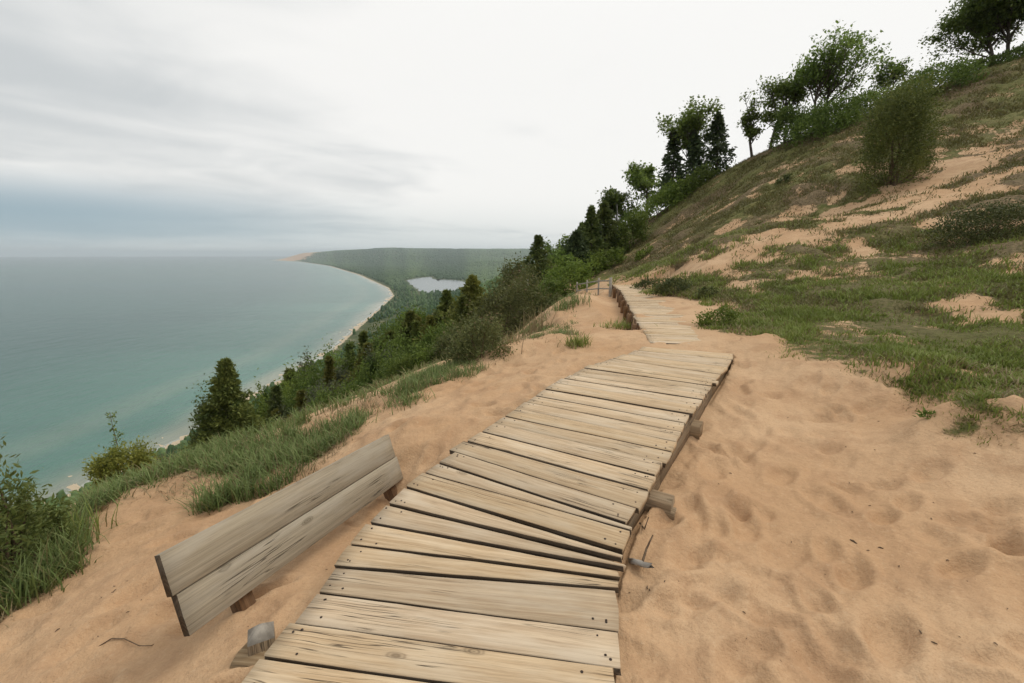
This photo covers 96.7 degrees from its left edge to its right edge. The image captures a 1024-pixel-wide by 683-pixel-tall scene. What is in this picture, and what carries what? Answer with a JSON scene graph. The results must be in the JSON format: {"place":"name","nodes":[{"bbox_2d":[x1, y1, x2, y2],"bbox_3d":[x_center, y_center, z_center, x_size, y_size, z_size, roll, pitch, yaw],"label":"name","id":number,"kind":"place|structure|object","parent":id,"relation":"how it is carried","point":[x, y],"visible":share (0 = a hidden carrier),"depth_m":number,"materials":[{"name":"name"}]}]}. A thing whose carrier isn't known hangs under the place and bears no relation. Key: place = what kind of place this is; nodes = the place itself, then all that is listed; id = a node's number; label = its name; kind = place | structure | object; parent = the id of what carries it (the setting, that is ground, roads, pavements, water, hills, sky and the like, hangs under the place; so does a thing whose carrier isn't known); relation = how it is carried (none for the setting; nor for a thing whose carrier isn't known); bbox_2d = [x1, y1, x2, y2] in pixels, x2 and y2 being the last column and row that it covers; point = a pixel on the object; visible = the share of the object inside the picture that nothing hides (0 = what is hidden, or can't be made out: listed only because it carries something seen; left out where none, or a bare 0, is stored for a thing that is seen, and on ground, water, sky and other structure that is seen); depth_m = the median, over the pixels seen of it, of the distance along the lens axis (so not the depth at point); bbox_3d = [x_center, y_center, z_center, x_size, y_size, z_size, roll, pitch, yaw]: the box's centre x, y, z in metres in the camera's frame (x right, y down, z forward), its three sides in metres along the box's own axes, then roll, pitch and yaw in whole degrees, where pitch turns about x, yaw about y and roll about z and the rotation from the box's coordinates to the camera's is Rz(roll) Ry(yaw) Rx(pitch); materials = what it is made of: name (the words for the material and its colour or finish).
{"place":"outdoors","nodes":[
{"label":"outdoors","id":0,"kind":"place"},
{"bbox_2d":[0,256,392,505],"bbox_3d":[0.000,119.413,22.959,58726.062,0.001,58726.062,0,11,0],"label":"water","id":1,"kind":"structure","parent":0,"point":[138,345],"depth_m":674.90,"materials":[{"name":"liquid"}]},
{"bbox_2d":[406,277,464,292],"bbox_3d":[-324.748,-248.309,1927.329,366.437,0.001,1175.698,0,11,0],"label":"pond water","id":2,"kind":"structure","parent":0,"point":[428,284],"depth_m":1824.14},
{"bbox_2d":[0,57,1023,682],"bbox_3d":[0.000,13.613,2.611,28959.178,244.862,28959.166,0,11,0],"label":"ground","id":3,"kind":"structure","parent":0,"point":[794,465],"depth_m":3.15,"materials":[{"name":"sand"}]},
{"bbox_2d":[0,436,56,584],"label":"willow shrub","id":4,"kind":"object","parent":3,"relation":"on","point":[15,537],"visible":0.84,"depth_m":3.24,"materials":[{"name":"plant"}]},
{"bbox_2d":[0,467,81,558],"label":"willow shrub","id":5,"kind":"object","parent":3,"relation":"on","point":[63,518],"visible":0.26,"depth_m":3.58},
{"bbox_2d":[0,507,100,610],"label":"grass tuft","id":6,"kind":"object","parent":3,"relation":"on","point":[40,561],"visible":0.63,"depth_m":3.14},
{"bbox_2d":[4,516,109,574],"bbox_3d":[-3.442,1.544,3.477,0.569,0.484,0.822,-10,15,-42],"label":"grass tuft","id":7,"kind":"object","parent":3,"relation":"on","point":[66,539],"visible":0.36,"depth_m":3.49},
{"bbox_2d":[44,497,119,542],"bbox_3d":[-3.720,1.590,3.782,0.778,0.509,0.727,0,11,0],"label":"grass tuft","id":8,"kind":"object","parent":3,"relation":"on","point":[96,522],"visible":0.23,"depth_m":3.87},
{"bbox_2d":[104,411,127,455],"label":"sapling","id":9,"kind":"object","parent":3,"relation":"on","point":[111,429],"visible":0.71,"depth_m":7.72,"materials":[{"name":"plant"}]},
{"bbox_2d":[81,435,164,494],"bbox_3d":[-5.743,1.893,6.673,1.187,1.031,0.880,0,11,0],"label":"shrub","id":10,"kind":"object","parent":3,"relation":"on","point":[107,464],"visible":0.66,"depth_m":6.51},
{"bbox_2d":[186,373,218,448],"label":"shrub","id":11,"kind":"object","parent":3,"relation":"on","point":[196,434],"visible":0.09,"depth_m":17.25,"materials":[{"name":"plant"}]},
{"bbox_2d":[161,357,279,460],"bbox_3d":[-11.163,3.854,18.643,5.865,6.990,5.465,-7,13,-31],"label":"cedar tree","id":12,"kind":"object","parent":3,"relation":"on","point":[230,406],"visible":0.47,"depth_m":17.39,"materials":[{"name":"green plant"}]},
{"bbox_2d":[250,367,267,431],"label":"cedar tree","id":13,"kind":"object","parent":3,"relation":"on","point":[259,408],"visible":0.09,"depth_m":27.16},
{"bbox_2d":[247,621,275,656],"bbox_3d":[-1.117,1.495,2.063,0.104,0.484,0.104,-6,12,-28],"label":"wooden post","id":14,"kind":"object","parent":3,"relation":"on","point":[261,637],"visible":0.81,"depth_m":2.00,"materials":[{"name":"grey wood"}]},
{"bbox_2d":[248,372,295,416],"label":"shrub","id":15,"kind":"object","parent":3,"relation":"on","point":[284,392],"visible":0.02,"depth_m":27.58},
{"bbox_2d":[263,384,287,427],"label":"conifer tree","id":16,"kind":"object","parent":3,"relation":"on","point":[276,390],"visible":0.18,"depth_m":24.89,"materials":[{"name":"green plant"}]},
{"bbox_2d":[154,434,402,636],"bbox_3d":[-1.249,1.191,2.947,0.328,0.826,1.875,3,11,15],"label":"bench","id":17,"kind":"object","parent":3,"relation":"on","point":[232,562],"visible":0.91,"depth_m":2.50,"materials":[{"name":"brown wood"}]},
{"bbox_2d":[32,263,545,508],"bbox_3d":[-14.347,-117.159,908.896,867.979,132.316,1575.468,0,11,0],"label":"bluff woods","id":18,"kind":"object","parent":3,"relation":"on","point":[421,299],"visible":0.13,"depth_m":683.02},
{"bbox_2d":[0,291,595,615],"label":"beach grass","id":19,"kind":"structure","parent":3,"relation":"on","point":[223,456],"depth_m":4.75,"materials":[{"name":"plant"}]},
{"bbox_2d":[287,389,308,420],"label":"cedar tree","id":20,"kind":"object","parent":3,"relation":"on","point":[299,397],"visible":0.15,"depth_m":22.80,"materials":[{"name":"green plant"}]},
{"bbox_2d":[282,379,324,414],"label":"shrub","id":21,"kind":"object","parent":3,"relation":"on","point":[292,403],"visible":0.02,"depth_m":25.63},
{"bbox_2d":[289,350,324,395],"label":"shrub","id":22,"kind":"object","parent":3,"relation":"on","point":[311,378],"visible":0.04,"depth_m":28.50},
{"bbox_2d":[296,346,322,377],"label":"shrub","id":23,"kind":"object","parent":3,"relation":"on","point":[300,364],"visible":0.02,"depth_m":36.89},
{"bbox_2d":[294,379,337,414],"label":"shrub","id":24,"kind":"object","parent":3,"relation":"on","point":[324,396],"visible":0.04,"depth_m":18.88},
{"bbox_2d":[302,383,342,412],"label":"shrub","id":25,"kind":"object","parent":3,"relation":"on","point":[316,405],"visible":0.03,"depth_m":18.34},
{"bbox_2d":[307,366,342,398],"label":"shrub","id":26,"kind":"object","parent":3,"relation":"on","point":[314,380],"visible":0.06,"depth_m":27.46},
{"bbox_2d":[298,369,353,413],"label":"shrub","id":27,"kind":"object","parent":3,"relation":"on","point":[313,395],"visible":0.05,"depth_m":20.71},
{"bbox_2d":[322,356,338,393],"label":"conifer tree","id":28,"kind":"object","parent":3,"relation":"on","point":[329,361],"visible":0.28,"depth_m":26.41,"materials":[{"name":"green plant"}]},
{"bbox_2d":[316,331,344,374],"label":"shrub","id":29,"kind":"object","parent":3,"relation":"on","point":[337,353],"visible":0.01,"depth_m":31.28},
{"bbox_2d":[333,354,353,387],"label":"shrub","id":30,"kind":"object","parent":3,"relation":"on","point":[339,374],"visible":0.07,"depth_m":27.27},
{"bbox_2d":[333,376,360,400],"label":"shrub","id":31,"kind":"object","parent":3,"relation":"on","point":[352,387],"visible":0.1,"depth_m":18.25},
{"bbox_2d":[336,342,358,378],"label":"shrub","id":32,"kind":"object","parent":3,"relation":"on","point":[349,362],"visible":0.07,"depth_m":28.30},
{"bbox_2d":[344,340,356,376],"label":"conifer tree","id":33,"kind":"object","parent":3,"relation":"on","point":[349,344],"visible":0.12,"depth_m":29.50,"materials":[{"name":"green plant"}]},
{"bbox_2d":[337,351,368,387],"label":"shrub","id":34,"kind":"object","parent":3,"relation":"on","point":[361,372],"visible":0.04,"depth_m":21.84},
{"bbox_2d":[338,341,375,384],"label":"cedar tree","id":35,"kind":"object","parent":3,"relation":"on","point":[357,362],"visible":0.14,"depth_m":24.39,"materials":[{"name":"green plant"}]},
{"bbox_2d":[355,329,368,360],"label":"conifer tree","id":36,"kind":"object","parent":3,"relation":"on","point":[363,337],"visible":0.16,"depth_m":30.05,"materials":[{"name":"green plant"}]},
{"bbox_2d":[356,313,389,351],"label":"shrub","id":37,"kind":"object","parent":3,"relation":"on","point":[373,329],"visible":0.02,"depth_m":32.84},
{"bbox_2d":[356,340,391,387],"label":"shrub","id":38,"kind":"object","parent":3,"relation":"on","point":[369,374],"visible":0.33,"depth_m":21.32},
{"bbox_2d":[364,352,414,390],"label":"shrub","id":39,"kind":"object","parent":3,"relation":"on","point":[396,369],"visible":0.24,"depth_m":17.47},
{"bbox_2d":[366,336,422,389],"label":"shrub","id":40,"kind":"object","parent":3,"relation":"on","point":[380,377],"visible":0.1,"depth_m":18.72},
{"bbox_2d":[379,323,412,358],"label":"shrub","id":41,"kind":"object","parent":3,"relation":"on","point":[398,341],"visible":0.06,"depth_m":24.27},
{"bbox_2d":[240,296,562,437],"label":"bluff grass","id":42,"kind":"structure","parent":3,"relation":"on","point":[425,365],"depth_m":9.30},
{"bbox_2d":[385,330,420,357],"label":"shrub","id":43,"kind":"object","parent":3,"relation":"on","point":[406,346],"visible":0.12,"depth_m":24.03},
{"bbox_2d":[391,309,420,350],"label":"cedar tree","id":44,"kind":"object","parent":3,"relation":"on","point":[411,316],"visible":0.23,"depth_m":25.03,"materials":[{"name":"green plant"}]},
{"bbox_2d":[379,387,434,414],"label":"grass tuft","id":45,"kind":"object","parent":3,"relation":"on","point":[405,399],"visible":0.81,"depth_m":5.45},
{"bbox_2d":[408,320,421,350],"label":"conifer tree","id":46,"kind":"object","parent":3,"relation":"on","point":[416,327],"visible":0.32,"depth_m":24.28,"materials":[{"name":"green plant"}]},
{"bbox_2d":[401,314,439,353],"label":"cedar tree","id":47,"kind":"object","parent":3,"relation":"on","point":[430,319],"visible":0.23,"depth_m":24.13,"materials":[{"name":"green plant"}]},
{"bbox_2d":[405,336,438,367],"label":"shrub","id":48,"kind":"object","parent":3,"relation":"on","point":[413,356],"visible":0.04,"depth_m":18.25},
{"bbox_2d":[401,337,444,371],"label":"shrub","id":49,"kind":"object","parent":3,"relation":"on","point":[423,355],"visible":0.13,"depth_m":17.76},
{"bbox_2d":[295,247,554,290],"bbox_3d":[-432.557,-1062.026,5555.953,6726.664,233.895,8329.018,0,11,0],"label":"woods","id":50,"kind":"object","parent":3,"relation":"on","point":[390,272],"visible":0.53,"depth_m":4673.30,"materials":[{"name":"green plant"}]},
{"bbox_2d":[405,314,454,359],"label":"shrub","id":51,"kind":"object","parent":3,"relation":"on","point":[429,334],"visible":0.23,"depth_m":22.34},
{"bbox_2d":[431,289,453,322],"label":"conifer tree","id":52,"kind":"object","parent":3,"relation":"on","point":[445,298],"visible":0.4,"depth_m":26.78,"materials":[{"name":"green plant"}]},
{"bbox_2d":[423,314,468,363],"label":"shrub","id":53,"kind":"object","parent":3,"relation":"on","point":[441,345],"visible":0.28,"depth_m":17.50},
{"bbox_2d":[454,295,469,326],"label":"conifer tree","id":54,"kind":"object","parent":3,"relation":"on","point":[462,302],"visible":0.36,"depth_m":23.07,"materials":[{"name":"green plant"}]},
{"bbox_2d":[431,274,505,339],"bbox_3d":[-1.762,-1.340,23.906,5.068,4.418,5.744,0,11,0],"label":"cedar tree","id":55,"kind":"object","parent":3,"relation":"on","point":[470,290],"visible":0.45,"depth_m":23.61,"materials":[{"name":"green plant"}]},
{"bbox_2d":[439,309,519,365],"bbox_3d":[-0.508,-0.042,7.122,1.284,0.935,0.991,0,11,0],"label":"shrub","id":56,"kind":"object","parent":3,"relation":"on","point":[463,346],"visible":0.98,"depth_m":7.03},
{"bbox_2d":[230,347,732,682],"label":"boardwalk","id":57,"kind":"structure","parent":3,"relation":"on","point":[443,572],"depth_m":2.44,"materials":[{"name":"brown wood"}]},
{"bbox_2d":[437,245,555,359],"bbox_3d":[-0.570,-1.218,16.998,4.698,4.634,3.672,0,11,0],"label":"shrub","id":58,"kind":"object","parent":3,"relation":"on","point":[514,317],"visible":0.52,"depth_m":16.59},
{"bbox_2d":[491,251,533,317],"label":"shrub","id":59,"kind":"object","parent":3,"relation":"on","point":[510,273],"visible":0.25,"depth_m":26.57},
{"bbox_2d":[519,304,555,336],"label":"grass tuft","id":60,"kind":"object","parent":3,"relation":"on","point":[532,328],"visible":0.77,"depth_m":12.46,"materials":[{"name":"plant"}]},
{"bbox_2d":[515,292,561,327],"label":"shrub","id":61,"kind":"object","parent":3,"relation":"on","point":[553,298],"visible":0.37,"depth_m":17.00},
{"bbox_2d":[519,234,559,294],"bbox_3d":[1.960,-4.542,29.692,3.680,4.808,3.593,-3,11,-17],"label":"conifer tree","id":62,"kind":"object","parent":3,"relation":"on","point":[539,255],"visible":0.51,"depth_m":29.16,"materials":[{"name":"green plant"}]},
{"bbox_2d":[523,273,571,305],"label":"shrub","id":63,"kind":"object","parent":3,"relation":"on","point":[555,283],"visible":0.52,"depth_m":23.50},
{"bbox_2d":[543,237,577,275],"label":"young tree","id":64,"kind":"object","parent":3,"relation":"on","point":[555,254],"visible":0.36,"depth_m":32.85,"materials":[{"name":"green plant"}]},
{"bbox_2d":[534,289,591,320],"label":"grass tuft","id":65,"kind":"object","parent":3,"relation":"on","point":[565,305],"visible":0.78,"depth_m":14.41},
{"bbox_2d":[536,253,603,295],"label":"shrub","id":66,"kind":"object","parent":3,"relation":"on","point":[579,273],"visible":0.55,"depth_m":24.40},
{"bbox_2d":[557,331,592,349],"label":"grass tuft","id":67,"kind":"object","parent":3,"relation":"on","point":[576,342],"visible":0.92,"depth_m":7.27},
{"bbox_2d":[554,229,600,282],"bbox_3d":[4.620,-6.179,33.361,4.993,4.151,4.610,0,11,0],"label":"conifer tree","id":68,"kind":"object","parent":3,"relation":"on","point":[576,247],"visible":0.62,"depth_m":32.91,"materials":[{"name":"green plant"}]},
{"bbox_2d":[572,244,611,279],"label":"shrub","id":69,"kind":"object","parent":3,"relation":"on","point":[598,255],"visible":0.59,"depth_m":31.84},
{"bbox_2d":[576,277,611,296],"bbox_3d":[3.592,-2.232,20.579,0.116,1.556,4.918,-2,11,-8],"label":"rail fence","id":70,"kind":"object","parent":3,"relation":"on","point":[598,288],"visible":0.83,"depth_m":19.49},
{"bbox_2d":[580,205,610,264],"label":"spruce tree","id":71,"kind":"object","parent":3,"relation":"on","point":[591,226],"visible":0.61,"depth_m":34.72,"materials":[{"name":"green plant"}]},
{"bbox_2d":[596,200,631,256],"bbox_3d":[8.044,-9.226,38.851,5.846,5.503,5.503,-10,15,-42],"label":"cedar tree","id":72,"kind":"object","parent":3,"relation":"on","point":[605,213],"visible":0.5,"depth_m":38.00,"materials":[{"name":"green plant"}]},
{"bbox_2d":[600,245,627,269],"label":"shrub","id":73,"kind":"object","parent":3,"relation":"on","point":[617,256],"visible":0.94,"depth_m":32.02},
{"bbox_2d":[595,185,642,219],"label":"broadleaf tree","id":74,"kind":"object","parent":3,"relation":"on","point":[615,199],"visible":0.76,"depth_m":65.54,"materials":[{"name":"green plant"}]},
{"bbox_2d":[593,317,654,329],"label":"grass tuft","id":75,"kind":"object","parent":3,"relation":"on","point":[621,326],"visible":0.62,"depth_m":10.32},
{"bbox_2d":[614,204,641,228],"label":"shrub","id":76,"kind":"object","parent":3,"relation":"on","point":[626,214],"visible":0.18,"depth_m":64.81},
{"bbox_2d":[608,205,654,254],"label":"shrub","id":77,"kind":"object","parent":3,"relation":"on","point":[637,228],"visible":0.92,"depth_m":37.04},
{"bbox_2d":[628,558,653,567],"bbox_3d":[0.694,1.197,2.464,0.176,0.072,0.049,10,15,42],"label":"wood chunk","id":78,"kind":"object","parent":3,"relation":"on","point":[637,562],"visible":1,"depth_m":2.45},
{"bbox_2d":[622,160,660,217],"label":"broadleaf tree","id":79,"kind":"object","parent":3,"relation":"on","point":[641,179],"visible":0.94,"depth_m":64.84,"materials":[{"name":"green plant"}]},
{"bbox_2d":[634,243,653,260],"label":"shrub","id":80,"kind":"object","parent":3,"relation":"on","point":[641,254],"visible":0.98,"depth_m":30.14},
{"bbox_2d":[630,276,661,288],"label":"juniper","id":81,"kind":"object","parent":3,"relation":"on","point":[642,284],"visible":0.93,"depth_m":16.88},
{"bbox_2d":[612,285,700,343],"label":"boardwalk","id":82,"kind":"structure","parent":3,"relation":"on","point":[665,329],"depth_m":9.97,"materials":[{"name":"brown wood"}]},
{"bbox_2d":[628,167,701,232],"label":"shrub","id":83,"kind":"object","parent":3,"relation":"on","point":[666,194],"visible":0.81,"depth_m":40.85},
{"bbox_2d":[646,276,693,296],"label":"juniper","id":84,"kind":"object","parent":3,"relation":"on","point":[665,285],"visible":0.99,"depth_m":13.72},
{"bbox_2d":[653,126,690,206],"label":"spruce tree","id":85,"kind":"object","parent":3,"relation":"on","point":[671,164],"visible":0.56,"depth_m":43.22,"materials":[{"name":"green plant"}]},
{"bbox_2d":[669,130,709,186],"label":"spruce tree","id":86,"kind":"object","parent":3,"relation":"on","point":[695,144],"visible":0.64,"depth_m":42.95,"materials":[{"name":"green plant"}]},
{"bbox_2d":[656,95,724,159],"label":"broadleaf tree","id":87,"kind":"object","parent":3,"relation":"on","point":[689,122],"visible":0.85,"depth_m":42.39,"materials":[{"name":"green plant"}]},
{"bbox_2d":[670,158,727,202],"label":"shrub","id":88,"kind":"object","parent":3,"relation":"on","point":[700,175],"visible":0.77,"depth_m":40.57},
{"bbox_2d":[695,285,721,298],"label":"juniper","id":89,"kind":"object","parent":3,"relation":"on","point":[703,290],"visible":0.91,"depth_m":12.43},
{"bbox_2d":[691,111,736,174],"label":"spruce tree","id":90,"kind":"object","parent":3,"relation":"on","point":[717,138],"visible":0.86,"depth_m":41.69,"materials":[{"name":"green plant"}]},
{"bbox_2d":[692,303,743,326],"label":"ground shrub","id":91,"kind":"object","parent":3,"relation":"on","point":[707,320],"visible":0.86,"depth_m":8.58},
{"bbox_2d":[734,88,765,156],"bbox_3d":[20.740,-18.934,39.761,2.545,6.305,2.295,5,12,23],"label":"young tree","id":92,"kind":"object","parent":3,"relation":"on","point":[751,130],"visible":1,"depth_m":39.40,"materials":[{"name":"green plant"}]},
{"bbox_2d":[756,62,817,149],"bbox_3d":[23.804,-20.267,39.431,6.272,7.482,5.760,0,11,0],"label":"broadleaf tree","id":93,"kind":"object","parent":3,"relation":"on","point":[781,89],"visible":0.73,"depth_m":38.91,"materials":[{"name":"green plant"}]},
{"bbox_2d":[767,99,807,148],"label":"shrub","id":94,"kind":"object","parent":3,"relation":"on","point":[781,113],"visible":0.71,"depth_m":36.38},
{"bbox_2d":[786,105,833,135],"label":"shrub","id":95,"kind":"object","parent":3,"relation":"on","point":[804,127],"visible":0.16,"depth_m":35.05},
{"bbox_2d":[606,190,1023,445],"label":"grass","id":96,"kind":"structure","parent":3,"relation":"on","point":[991,354],"depth_m":8.36,"materials":[{"name":"plant"}]},
{"bbox_2d":[606,56,1023,312],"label":"hillside grass","id":97,"kind":"structure","parent":3,"relation":"on","point":[966,139],"depth_m":22.09,"materials":[{"name":"plant"}]},
{"bbox_2d":[772,80,882,152],"bbox_3d":[23.375,-16.713,33.731,6.691,4.923,5.950,0,11,0],"label":"shrub","id":98,"kind":"object","parent":3,"relation":"on","point":[837,120],"visible":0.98,"depth_m":32.84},
{"bbox_2d":[786,20,891,107],"bbox_3d":[25.713,-20.887,35.821,6.717,8.291,8.597,0,11,0],"label":"broadleaf tree","id":99,"kind":"object","parent":3,"relation":"on","point":[816,77],"visible":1,"depth_m":35.55,"materials":[{"name":"green plant"}]},
{"bbox_2d":[841,81,892,119],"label":"shrub","id":100,"kind":"object","parent":3,"relation":"on","point":[878,97],"visible":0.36,"depth_m":32.95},
{"bbox_2d":[870,55,913,91],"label":"young tree","id":101,"kind":"object","parent":3,"relation":"on","point":[890,66],"visible":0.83,"depth_m":35.75,"materials":[{"name":"green plant"}]},
{"bbox_2d":[846,60,956,199],"bbox_3d":[18.026,-9.871,21.118,4.223,6.466,3.619,-8,14,-37],"label":"shrub","id":102,"kind":"object","parent":3,"relation":"on","point":[898,110],"visible":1,"depth_m":20.61,"materials":[{"name":"plant"}]},
{"bbox_2d":[879,71,944,100],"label":"shrub","id":103,"kind":"object","parent":3,"relation":"on","point":[938,92],"visible":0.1,"depth_m":32.44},
{"bbox_2d":[912,406,935,418],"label":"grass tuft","id":104,"kind":"object","parent":3,"relation":"on","point":[924,411],"visible":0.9,"depth_m":3.76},
{"bbox_2d":[888,50,998,97],"bbox_3d":[30.407,-18.730,33.035,6.337,3.832,5.406,0,11,0],"label":"shrub","id":105,"kind":"object","parent":3,"relation":"on","point":[960,70],"visible":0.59,"depth_m":31.77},
{"bbox_2d":[916,193,1023,250],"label":"juniper","id":106,"kind":"object","parent":3,"relation":"on","point":[989,214],"visible":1,"depth_m":12.02,"materials":[{"name":"plant"}]},
{"bbox_2d":[917,0,1023,62],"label":"broadleaf tree","id":107,"kind":"object","parent":3,"relation":"on","point":[983,22],"visible":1,"depth_m":35.91,"materials":[{"name":"green plant"}]},
{"bbox_2d":[970,54,1005,72],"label":"shrub","id":108,"kind":"object","parent":3,"relation":"on","point":[983,59],"visible":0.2,"depth_m":34.74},
{"bbox_2d":[970,41,1023,72],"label":"shrub","id":109,"kind":"object","parent":3,"relation":"on","point":[1009,55],"visible":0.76,"depth_m":34.12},
{"bbox_2d":[0,283,1023,627],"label":"dry grass","id":110,"kind":"structure","parent":0,"point":[324,453],"depth_m":4.72,"materials":[{"name":"plant"}]},
{"bbox_2d":[0,0,1023,256],"label":"sky","id":111,"kind":"structure","parent":0,"point":[129,128],"materials":[{"name":"white"}]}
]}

